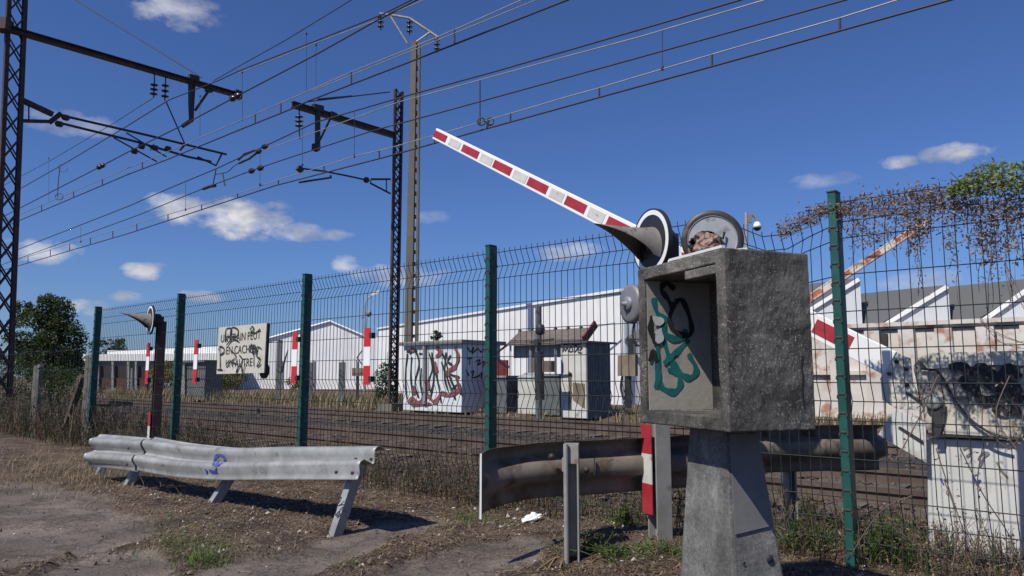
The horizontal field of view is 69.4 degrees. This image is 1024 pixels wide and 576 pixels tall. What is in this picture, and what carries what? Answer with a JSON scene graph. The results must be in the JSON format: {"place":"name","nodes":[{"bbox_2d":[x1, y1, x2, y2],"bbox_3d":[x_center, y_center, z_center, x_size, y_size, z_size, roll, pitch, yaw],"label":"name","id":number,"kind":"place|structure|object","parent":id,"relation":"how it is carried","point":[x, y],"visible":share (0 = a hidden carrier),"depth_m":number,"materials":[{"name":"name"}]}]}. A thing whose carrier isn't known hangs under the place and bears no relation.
{"place":"outdoors","nodes":[
{"label":"outdoors","id":0,"kind":"place"},
{"bbox_2d":[0,438,224,509],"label":"dry grass","id":1,"kind":"structure","parent":0,"point":[68,466],"depth_m":7.30,"materials":[{"name":"plant"}]},
{"bbox_2d":[5,0,417,215],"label":"feeder wire","id":2,"kind":"object","parent":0,"point":[235,97],"visible":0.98,"depth_m":15.70,"materials":[{"name":"black metal"}]},
{"bbox_2d":[0,377,1022,575],"bbox_3d":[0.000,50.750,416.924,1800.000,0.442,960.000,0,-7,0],"label":"ground","id":3,"kind":"structure","parent":0,"point":[31,544],"depth_m":4.64,"materials":[{"name":"soil"}]},
{"bbox_2d":[0,355,72,409],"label":"bush","id":4,"kind":"object","parent":3,"relation":"on","point":[4,368],"visible":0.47,"depth_m":19.76,"materials":[{"name":"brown plant"}]},
{"bbox_2d":[0,292,89,397],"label":"leafy tree","id":5,"kind":"object","parent":3,"relation":"on","point":[54,324],"visible":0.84,"depth_m":27.69,"materials":[{"name":"green plant"}]},
{"bbox_2d":[0,339,92,441],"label":"old wire fence","id":6,"kind":"object","parent":3,"relation":"on","point":[83,382],"visible":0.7,"depth_m":11.80,"materials":[{"name":"grey metal"}]},
{"bbox_2d":[14,364,108,407],"bbox_3d":[-12.789,2.809,20.819,2.830,1.324,1.668,0,-7,0],"label":"bush","id":7,"kind":"object","parent":3,"relation":"on","point":[62,389],"visible":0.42,"depth_m":20.75,"materials":[{"name":"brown plant"}]},
{"bbox_2d":[87,337,126,353],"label":"bush","id":8,"kind":"object","parent":3,"relation":"on","point":[117,345],"visible":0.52,"depth_m":94.63,"materials":[{"name":"green plant"}]},
{"bbox_2d":[0,0,241,418],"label":"overhead line mast","id":9,"kind":"object","parent":3,"relation":"on","point":[23,33],"visible":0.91,"depth_m":18.79,"materials":[{"name":"metal"}]},
{"bbox_2d":[5,98,152,184],"bbox_3d":[-36.965,-2.419,43.839,71.448,0.210,0.017,-6,-9,41],"label":"feeder wire","id":10,"kind":"object","parent":9,"relation":"attached to","point":[86,139],"visible":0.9,"depth_m":23.73,"materials":[{"name":"black metal"}]},
{"bbox_2d":[75,0,201,77],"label":"guy wire","id":11,"kind":"object","parent":9,"relation":"attached to","point":[140,39],"visible":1,"depth_m":25.34,"materials":[{"name":"black metal"}]},
{"bbox_2d":[213,0,351,80],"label":"stay wire","id":12,"kind":"object","parent":9,"relation":"attached to","point":[286,39],"visible":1,"depth_m":16.53,"materials":[{"name":"black metal"}]},
{"bbox_2d":[2,0,568,227],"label":"overhead line","id":13,"kind":"object","parent":9,"relation":"hanging from","point":[454,33],"visible":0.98,"depth_m":14.87,"materials":[{"name":"black metal"}]},
{"bbox_2d":[1,0,846,264],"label":"feeder wire","id":14,"kind":"object","parent":9,"relation":"attached to","point":[258,168],"visible":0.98,"depth_m":15.88,"materials":[{"name":"black metal"}]},
{"bbox_2d":[2,0,952,270],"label":"overhead line","id":15,"kind":"object","parent":9,"relation":"hanging from","point":[264,146],"visible":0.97,"depth_m":16.77,"materials":[{"name":"black metal"}]},
{"bbox_2d":[0,386,259,448],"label":"undergrowth","id":16,"kind":"object","parent":3,"relation":"on","point":[60,415],"visible":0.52,"depth_m":11.88,"materials":[{"name":"plant"}]},
{"bbox_2d":[119,305,165,437],"bbox_3d":[-4.667,1.219,9.322,0.346,2.023,0.515,-3,-7,24],"label":"flashing signal","id":17,"kind":"object","parent":3,"relation":"on","point":[150,320],"visible":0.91,"depth_m":9.43,"materials":[{"name":"metal"}]},
{"bbox_2d":[82,346,236,391],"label":"building","id":18,"kind":"structure","parent":3,"relation":"on","point":[169,353],"depth_m":54.51,"materials":[{"name":"grey metal"}]},
{"bbox_2d":[148,360,173,390],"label":"bush","id":19,"kind":"object","parent":3,"relation":"on","point":[166,372],"visible":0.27,"depth_m":43.57,"materials":[{"name":"green plant"}]},
{"bbox_2d":[130,509,202,531],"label":"grass tuft","id":20,"kind":"object","parent":3,"relation":"on","point":[166,523],"visible":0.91,"depth_m":4.97,"materials":[{"name":"brown plant"}]},
{"bbox_2d":[102,523,234,544],"bbox_3d":[-2.167,1.525,4.622,0.789,0.075,0.658,0,-7,0],"label":"grass tuft","id":21,"kind":"object","parent":3,"relation":"on","point":[173,529],"visible":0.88,"depth_m":4.69,"materials":[{"name":"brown plant"}]},
{"bbox_2d":[142,532,225,553],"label":"grass tuft","id":22,"kind":"object","parent":3,"relation":"on","point":[193,538],"visible":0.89,"depth_m":4.32,"materials":[{"name":"green plant"}]},
{"bbox_2d":[115,528,254,563],"bbox_3d":[-1.796,1.469,4.234,0.989,0.095,0.701,-3,-7,25],"label":"grass tuft","id":23,"kind":"object","parent":3,"relation":"on","point":[164,543],"visible":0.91,"depth_m":4.22,"materials":[{"name":"plant"}]},
{"bbox_2d":[181,360,222,399],"bbox_3d":[-14.588,4.345,34.962,2.258,1.834,1.348,-6,-9,41],"label":"trackside cabinet","id":24,"kind":"object","parent":3,"relation":"on","point":[188,366],"visible":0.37,"depth_m":34.42,"materials":[{"name":"metal"}]},
{"bbox_2d":[166,543,256,574],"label":"grass tuft","id":25,"kind":"object","parent":3,"relation":"on","point":[196,557],"visible":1,"depth_m":3.92,"materials":[{"name":"green plant"}]},
{"bbox_2d":[223,373,248,391],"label":"bush","id":26,"kind":"object","parent":3,"relation":"on","point":[230,376],"visible":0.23,"depth_m":43.45,"materials":[{"name":"green plant"}]},
{"bbox_2d":[83,434,389,536],"bbox_3d":[-2.615,1.489,6.020,4.469,0.641,0.495,-6,-9,40],"label":"guardrail","id":27,"kind":"object","parent":3,"relation":"on","point":[227,466],"visible":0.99,"depth_m":5.58,"materials":[{"name":"metal"}]},
{"bbox_2d":[275,340,286,402],"bbox_3d":[-9.368,3.411,30.255,0.749,2.576,0.225,-4,-8,32],"label":"grey stake","id":28,"kind":"object","parent":3,"relation":"on","point":[279,371],"visible":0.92,"depth_m":30.32,"materials":[{"name":"wood"}]},
{"bbox_2d":[115,414,469,490],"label":"tall dead stalks","id":29,"kind":"object","parent":3,"relation":"on","point":[339,438],"visible":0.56,"depth_m":7.36,"materials":[{"name":"plant"}]},
{"bbox_2d":[285,375,313,392],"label":"bush","id":30,"kind":"object","parent":3,"relation":"on","point":[296,383],"visible":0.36,"depth_m":39.61,"materials":[{"name":"green plant"}]},
{"bbox_2d":[238,320,377,388],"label":"warehouse","id":31,"kind":"structure","parent":3,"relation":"on","point":[341,353],"depth_m":59.77,"materials":[{"name":"white paint"}]},
{"bbox_2d":[309,362,313,402],"bbox_3d":[-7.952,3.758,29.191,0.160,1.635,0.112,0,-7,0],"label":"wooden stake","id":32,"kind":"object","parent":3,"relation":"on","point":[311,382],"visible":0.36,"depth_m":29.17,"materials":[{"name":"wood"}]},
{"bbox_2d":[272,541,360,562],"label":"grass tuft","id":33,"kind":"object","parent":3,"relation":"on","point":[318,552],"visible":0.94,"depth_m":4.16,"materials":[{"name":"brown plant"}]},
{"bbox_2d":[338,362,345,405],"bbox_3d":[-6.411,3.612,27.859,0.220,1.610,0.154,0,-7,0],"label":"short stake","id":34,"kind":"object","parent":3,"relation":"on","point":[341,381],"visible":0.79,"depth_m":27.81,"materials":[{"name":"wood"}]},
{"bbox_2d":[290,89,403,411],"bbox_3d":[-5.247,-1.579,23.899,0.700,11.184,4.556,-6,-9,41],"label":"overhead line mast","id":35,"kind":"object","parent":3,"relation":"on","point":[318,111],"visible":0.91,"depth_m":25.00,"materials":[{"name":"metal"}]},
{"bbox_2d":[334,557,366,566],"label":"grass tuft","id":36,"kind":"object","parent":3,"relation":"on","point":[351,562],"visible":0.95,"depth_m":3.80,"materials":[{"name":"brown plant"}]},
{"bbox_2d":[352,351,362,399],"bbox_3d":[-5.651,3.214,27.308,0.727,1.831,0.141,-6,-9,41],"label":"notice","id":37,"kind":"object","parent":3,"relation":"on","point":[357,372],"visible":0.8,"depth_m":27.27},
{"bbox_2d":[361,290,380,397],"bbox_3d":[-6.896,2.725,35.930,0.908,5.282,0.323,0,-7,0],"label":"street lamp","id":38,"kind":"object","parent":3,"relation":"on","point":[368,312],"visible":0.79,"depth_m":36.05,"materials":[{"name":"metal"}]},
{"bbox_2d":[363,328,374,384],"bbox_3d":[-1.271,0.604,6.550,0.129,0.503,0.040,-6,-9,41],"label":"reflector strip","id":39,"kind":"object","parent":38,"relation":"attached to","point":[367,377],"visible":1,"depth_m":6.55,"materials":[{"name":"white paint"}]},
{"bbox_2d":[373,362,398,402],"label":"bush","id":40,"kind":"object","parent":3,"relation":"on","point":[378,388],"visible":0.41,"depth_m":26.69,"materials":[{"name":"green plant"}]},
{"bbox_2d":[378,12,439,388],"bbox_3d":[-4.098,-3.300,28.590,2.515,15.510,0.360,0,-7,0],"label":"feeder pole","id":41,"kind":"object","parent":3,"relation":"on","point":[412,228],"visible":0.82,"depth_m":28.54,"materials":[{"name":"metal"}]},
{"bbox_2d":[280,489,584,570],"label":"broken canes","id":42,"kind":"object","parent":3,"relation":"on","point":[551,563],"visible":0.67,"depth_m":3.88,"materials":[{"name":"plant"}]},
{"bbox_2d":[430,330,442,340],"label":"bush","id":43,"kind":"object","parent":3,"relation":"on","point":[435,335],"visible":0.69,"depth_m":29.89,"materials":[{"name":"green plant"}]},
{"bbox_2d":[399,339,505,412],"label":"equipment shed","id":44,"kind":"structure","parent":3,"relation":"on","point":[462,368],"depth_m":22.96,"materials":[{"name":"grey metal"}]},
{"bbox_2d":[432,509,508,524],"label":"grass tuft","id":45,"kind":"object","parent":3,"relation":"on","point":[475,514],"visible":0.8,"depth_m":5.11,"materials":[{"name":"brown plant"}]},
{"bbox_2d":[439,514,507,526],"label":"grass tuft","id":46,"kind":"object","parent":3,"relation":"on","point":[472,521],"visible":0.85,"depth_m":4.89,"materials":[{"name":"brown plant"}]},
{"bbox_2d":[497,360,507,375],"bbox_3d":[-0.409,2.976,23.123,0.744,1.452,0.060,-6,-9,41],"label":"red panel","id":47,"kind":"object","parent":3,"relation":"on","point":[503,369],"visible":0.14,"depth_m":23.03,"materials":[{"name":"paint"}]},
{"bbox_2d":[497,376,518,412],"bbox_3d":[-0.160,3.218,22.437,0.739,1.112,0.900,-6,-9,41],"label":"storage bin","id":48,"kind":"object","parent":3,"relation":"on","point":[505,394],"visible":0.54,"depth_m":22.06,"materials":[{"name":"metal"}]},
{"bbox_2d":[82,386,934,436],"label":"dry grass","id":49,"kind":"structure","parent":3,"relation":"on","point":[293,400],"depth_m":29.04,"materials":[{"name":"plant"}]},
{"bbox_2d":[377,288,640,404],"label":"warehouse","id":50,"kind":"structure","parent":3,"relation":"on","point":[568,318],"depth_m":31.52,"materials":[{"name":"white paint"}]},
{"bbox_2d":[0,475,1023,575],"bbox_3d":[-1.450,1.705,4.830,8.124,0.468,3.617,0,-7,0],"label":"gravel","id":51,"kind":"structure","parent":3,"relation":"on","point":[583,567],"depth_m":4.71,"materials":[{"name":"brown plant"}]},
{"bbox_2d":[0,399,1023,568],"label":"railway ballast","id":52,"kind":"structure","parent":3,"relation":"on","point":[881,464],"depth_m":13.71,"materials":[{"name":"gravel"}]},
{"bbox_2d":[0,403,927,519],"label":"railway track","id":53,"kind":"structure","parent":52,"relation":"on","point":[904,477],"depth_m":10.70,"materials":[{"name":"metal"}]},
{"bbox_2d":[0,393,931,458],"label":"railway track","id":54,"kind":"structure","parent":52,"relation":"on","point":[632,429],"depth_m":18.02,"materials":[{"name":"metal"}]},
{"bbox_2d":[5,407,1019,567],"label":"ballast stones","id":55,"kind":"object","parent":52,"relation":"on","point":[862,482],"visible":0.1,"depth_m":8.62,"materials":[{"name":"gravel"}]},
{"bbox_2d":[530,306,554,418],"bbox_3d":[0.782,1.971,19.293,0.352,3.044,0.770,5,-8,-35],"label":"signal pole","id":56,"kind":"object","parent":52,"relation":"on","point":[537,366],"visible":0.82,"depth_m":19.25,"materials":[{"name":"metal"}]},
{"bbox_2d":[8,415,1023,575],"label":"dry weeds","id":57,"kind":"object","parent":3,"relation":"on","point":[589,506],"visible":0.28,"depth_m":4.75,"materials":[{"name":"plant"}]},
{"bbox_2d":[517,373,545,414],"bbox_3d":[0.678,3.091,21.718,0.666,1.194,0.880,-6,-9,41],"label":"storage bin","id":58,"kind":"object","parent":3,"relation":"on","point":[530,376],"visible":0.51,"depth_m":21.41,"materials":[{"name":"white metal"}]},
{"bbox_2d":[521,512,541,522],"bbox_3d":[0.132,1.573,5.035,0.143,0.096,0.097,0,-7,0],"label":"crumpled paper","id":59,"kind":"object","parent":3,"relation":"on","point":[532,517],"visible":0.89,"depth_m":5.00,"materials":[{"name":"white paper"}]},
{"bbox_2d":[497,321,597,375],"bbox_3d":[0.968,2.510,22.288,3.675,2.884,1.070,-6,-9,41],"label":"open shelter","id":60,"kind":"object","parent":3,"relation":"on","point":[561,336],"visible":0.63,"depth_m":22.11,"materials":[{"name":"brown"}]},
{"bbox_2d":[542,374,560,415],"bbox_3d":[1.323,3.042,21.160,0.749,1.160,0.900,-6,-9,41],"label":"storage bin","id":61,"kind":"object","parent":3,"relation":"on","point":[548,378],"visible":0.48,"depth_m":20.80,"materials":[{"name":"metal"}]},
{"bbox_2d":[86,172,1023,575],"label":"fence","id":62,"kind":"object","parent":3,"relation":"on","point":[842,348],"visible":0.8,"depth_m":5.57,"materials":[{"name":"green metal"}]},
{"bbox_2d":[145,343,152,383],"bbox_3d":[-4.658,0.966,9.470,0.129,0.523,0.040,-6,-9,41],"label":"reflector strip","id":63,"kind":"object","parent":62,"relation":"attached to","point":[147,378],"visible":1,"depth_m":9.47,"materials":[{"name":"white paint"}]},
{"bbox_2d":[192,340,201,383],"bbox_3d":[-3.684,0.862,8.631,0.129,0.514,0.040,-6,-9,41],"label":"reflector strip","id":64,"kind":"object","parent":62,"relation":"attached to","point":[196,379],"visible":1,"depth_m":8.63,"materials":[{"name":"white paint"}]},
{"bbox_2d":[217,323,269,373],"bbox_3d":[-2.926,0.665,8.009,1.027,0.527,0.043,-6,-9,41],"label":"warning sign","id":65,"kind":"object","parent":62,"relation":"attached to","point":[243,348],"visible":1,"depth_m":7.96,"materials":[{"name":"beige metal"}]},
{"bbox_2d":[259,365,268,378],"bbox_3d":[-2.696,0.890,7.989,0.203,0.179,0.081,-6,-9,41],"label":"round sign back","id":66,"kind":"object","parent":62,"relation":"hanging from","point":[262,375],"visible":0.21,"depth_m":7.99,"materials":[{"name":"black metal"}]},
{"bbox_2d":[291,333,300,382],"bbox_3d":[-2.134,0.689,7.295,0.129,0.497,0.040,-6,-9,41],"label":"reflector strip","id":67,"kind":"object","parent":62,"relation":"attached to","point":[296,339],"visible":1,"depth_m":7.30,"materials":[{"name":"white paint"}]},
{"bbox_2d":[772,168,1023,348],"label":"dead creeper","id":68,"kind":"object","parent":62,"relation":"attached to","point":[955,202],"visible":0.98,"depth_m":3.73,"materials":[{"name":"brown plant"}]},
{"bbox_2d":[844,376,1023,575],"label":"bramble canes","id":69,"kind":"object","parent":62,"relation":"attached to","point":[950,494],"visible":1,"depth_m":3.47,"materials":[{"name":"brown plant"}]},
{"bbox_2d":[945,157,1023,197],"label":"green creeper","id":70,"kind":"object","parent":62,"relation":"attached to","point":[983,176],"visible":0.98,"depth_m":3.57,"materials":[{"name":"green plant"}]},
{"bbox_2d":[479,435,689,563],"bbox_3d":[0.526,1.235,4.246,1.600,0.751,0.387,4,-8,-29],"label":"guardrail","id":71,"kind":"object","parent":3,"relation":"on","point":[571,472],"visible":0.81,"depth_m":4.15,"materials":[{"name":"metal"}]},
{"bbox_2d":[556,341,616,418],"bbox_3d":[2.015,2.468,19.955,1.047,2.014,1.400,-6,-9,41],"label":"corrugated kiosk","id":72,"kind":"object","parent":3,"relation":"on","point":[599,362],"visible":0.84,"depth_m":19.55,"materials":[{"name":"metal"}]},
{"bbox_2d":[580,529,616,551],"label":"leafy weed","id":73,"kind":"object","parent":3,"relation":"on","point":[592,540],"visible":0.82,"depth_m":4.05,"materials":[{"name":"green plant"}]},
{"bbox_2d":[529,539,668,562],"bbox_3d":[0.468,1.382,3.865,0.749,0.096,0.569,0,-7,0],"label":"leafy weed","id":74,"kind":"object","parent":3,"relation":"on","point":[614,553],"visible":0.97,"depth_m":3.91,"materials":[{"name":"green plant"}]},
{"bbox_2d":[595,503,641,526],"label":"leafy weed","id":75,"kind":"object","parent":3,"relation":"on","point":[625,518],"visible":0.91,"depth_m":4.60,"materials":[{"name":"green plant"}]},
{"bbox_2d":[618,338,637,407],"bbox_3d":[2.793,2.038,17.721,0.511,1.662,0.237,-5,-8,36],"label":"wooden notice box","id":76,"kind":"object","parent":3,"relation":"on","point":[628,373],"visible":0.77,"depth_m":17.65,"materials":[{"name":"brown wood"}]},
{"bbox_2d":[613,530,681,560],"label":"leafy weed","id":77,"kind":"object","parent":3,"relation":"on","point":[665,548],"visible":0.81,"depth_m":3.96,"materials":[{"name":"green plant"}]},
{"bbox_2d":[594,208,743,540],"bbox_3d":[0.855,0.559,4.202,0.938,2.083,0.478,4,-8,-32],"label":"flashing signal","id":78,"kind":"object","parent":3,"relation":"on","point":[651,238],"visible":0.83,"depth_m":4.27,"materials":[{"name":"grey metal"}]},
{"bbox_2d":[638,245,815,575],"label":"concrete relay box","id":79,"kind":"object","parent":3,"relation":"on","point":[726,359],"visible":1,"depth_m":2.74,"materials":[{"name":"grey concrete"}]},
{"bbox_2d":[432,128,1023,558],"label":"level crossing barrier","id":80,"kind":"object","parent":3,"relation":"on","point":[952,444],"visible":0.73,"depth_m":4.23,"materials":[{"name":"metal"}]},
{"bbox_2d":[745,212,761,246],"bbox_3d":[5.894,0.676,18.047,0.562,5.124,0.210,0,-7,0],"label":"surveillance camera","id":81,"kind":"object","parent":3,"relation":"on","point":[757,226],"visible":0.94,"depth_m":18.27,"materials":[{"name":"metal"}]},
{"bbox_2d":[798,494,820,538],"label":"leafy weed","id":82,"kind":"object","parent":3,"relation":"on","point":[810,497],"visible":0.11,"depth_m":5.47,"materials":[{"name":"green plant"}]},
{"bbox_2d":[772,512,866,553],"bbox_3d":[1.656,1.401,4.233,0.704,0.178,0.728,0,-7,0],"label":"leafy weed","id":83,"kind":"object","parent":3,"relation":"on","point":[787,542],"visible":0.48,"depth_m":4.19,"materials":[{"name":"green plant"}]},
{"bbox_2d":[800,509,843,545],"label":"leafy weed","id":84,"kind":"object","parent":3,"relation":"on","point":[828,525],"visible":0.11,"depth_m":5.16,"materials":[{"name":"green plant"}]},
{"bbox_2d":[757,425,887,535],"bbox_3d":[1.986,1.405,4.939,1.107,0.977,0.243,1,-7,-12],"label":"guardrail","id":85,"kind":"object","parent":3,"relation":"on","point":[880,447],"visible":0.6,"depth_m":4.95,"materials":[{"name":"metal"}]},
{"bbox_2d":[624,278,1023,418],"bbox_3d":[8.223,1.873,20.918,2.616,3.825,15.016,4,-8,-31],"label":"sawtooth factory","id":86,"kind":"structure","parent":3,"relation":"on","point":[994,314],"depth_m":18.12,"materials":[{"name":"paint"}]},
{"bbox_2d":[809,220,927,302],"bbox_3d":[6.546,0.835,15.118,3.795,4.115,0.500,-6,-9,41],"label":"old barrier","id":87,"kind":"object","parent":3,"relation":"on","point":[858,266],"visible":0.2,"depth_m":14.80,"materials":[{"name":"metal"}]},
{"bbox_2d":[871,509,926,557],"bbox_3d":[2.494,1.656,4.742,0.468,0.439,0.545,0,-7,0],"label":"leafy weed","id":88,"kind":"object","parent":3,"relation":"on","point":[907,522],"visible":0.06,"depth_m":4.79,"materials":[{"name":"green plant"}]},
{"bbox_2d":[837,517,972,571],"bbox_3d":[2.044,1.345,3.896,0.445,0.233,0.843,3,-8,-26],"label":"leafy weed","id":89,"kind":"object","parent":3,"relation":"on","point":[896,554],"visible":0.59,"depth_m":3.91,"materials":[{"name":"green plant"}]},
{"bbox_2d":[862,510,1018,568],"bbox_3d":[2.379,1.397,4.068,0.833,0.228,0.984,0,-7,0],"label":"leafy weed","id":90,"kind":"object","parent":3,"relation":"on","point":[938,545],"visible":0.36,"depth_m":4.04,"materials":[{"name":"green plant"}]},
{"bbox_2d":[884,522,1023,573],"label":"leafy weed","id":91,"kind":"object","parent":3,"relation":"on","point":[1000,553],"visible":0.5,"depth_m":3.95,"materials":[{"name":"green plant"}]},
{"bbox_2d":[0,0,1023,376],"label":"sky","id":92,"kind":"structure","parent":0,"point":[936,91],"materials":[{"name":"blue"}]}
]}

